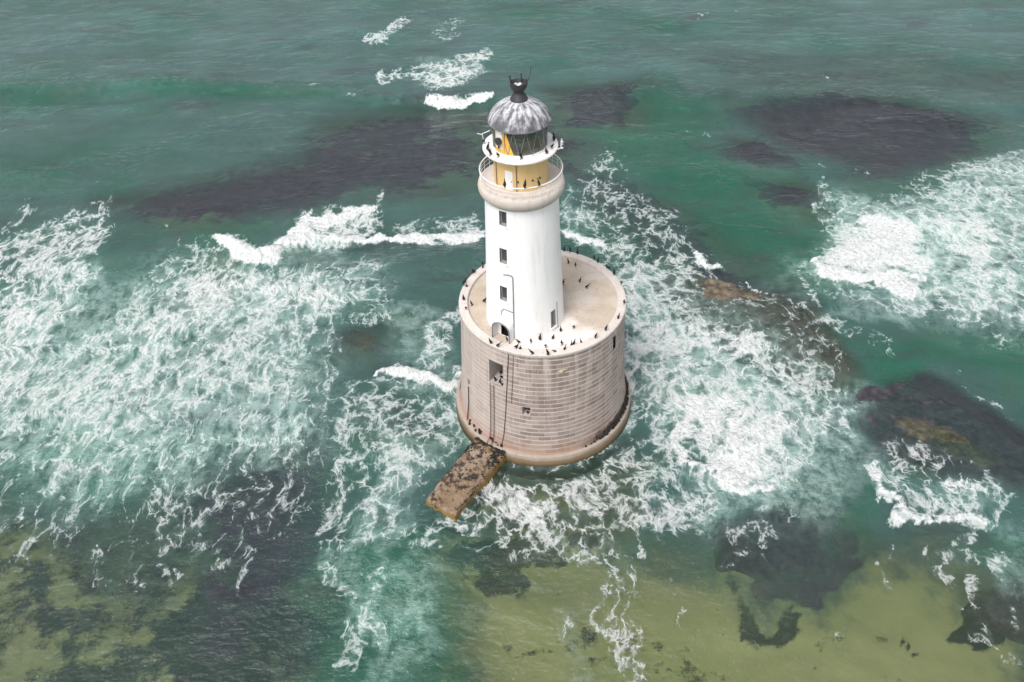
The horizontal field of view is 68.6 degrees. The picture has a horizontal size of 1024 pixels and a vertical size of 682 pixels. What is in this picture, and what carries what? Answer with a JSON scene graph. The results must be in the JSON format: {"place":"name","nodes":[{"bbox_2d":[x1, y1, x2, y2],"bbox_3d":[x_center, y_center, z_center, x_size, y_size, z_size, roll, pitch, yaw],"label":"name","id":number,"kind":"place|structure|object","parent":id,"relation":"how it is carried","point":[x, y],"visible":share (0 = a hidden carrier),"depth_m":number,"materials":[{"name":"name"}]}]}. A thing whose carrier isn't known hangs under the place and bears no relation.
{"place":"outdoors","nodes":[
{"label":"outdoors","id":0,"kind":"place"},
{"bbox_2d":[0,0,1023,681],"bbox_3d":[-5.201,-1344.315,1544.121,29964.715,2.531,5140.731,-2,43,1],"label":"sea","id":1,"kind":"structure","parent":0,"point":[138,362],"depth_m":94.01,"materials":[{"name":"liquid"}]},
{"bbox_2d":[0,50,1023,681],"bbox_3d":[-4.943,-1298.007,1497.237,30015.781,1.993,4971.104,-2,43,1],"label":"seabed","id":2,"kind":"structure","parent":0,"point":[74,606],"depth_m":67.85,"materials":[{"name":"green sand"}]},
{"bbox_2d":[426,437,506,533],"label":"landing pier","id":3,"kind":"structure","parent":2,"relation":"on","point":[478,466],"depth_m":70.41,"materials":[{"name":"brown concrete"}]},
{"bbox_2d":[456,68,630,480],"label":"lighthouse","id":4,"kind":"object","parent":2,"relation":"on","point":[574,400],"visible":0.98,"depth_m":66.64,"materials":[{"name":"paint"}]},
{"bbox_2d":[505,170,512,190],"bbox_3d":[-0.239,-12.195,57.167,0.638,1.650,0.122,17,46,20],"label":"lantern door","id":5,"kind":"structure","parent":4,"relation":"in","point":[508,175],"depth_m":57.07,"materials":[{"name":"white metal"}]},
{"bbox_2d":[683,277,832,366],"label":"reef rock","id":6,"kind":"object","parent":2,"relation":"on","point":[722,292],"visible":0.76,"depth_m":88.19,"materials":[{"name":"stone"}]},
{"bbox_2d":[714,510,840,582],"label":"reef rock","id":7,"kind":"object","parent":2,"relation":"on","point":[794,549],"visible":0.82,"depth_m":65.63,"materials":[{"name":"stone"}]},
{"bbox_2d":[837,379,1023,492],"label":"reef rock","id":8,"kind":"object","parent":2,"relation":"on","point":[898,418],"visible":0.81,"depth_m":73.87,"materials":[{"name":"stone"}]},
{"bbox_2d":[971,583,1023,644],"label":"reef rock","id":9,"kind":"object","parent":2,"relation":"on","point":[996,612],"visible":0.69,"depth_m":60.89,"materials":[{"name":"stone"}]}
]}

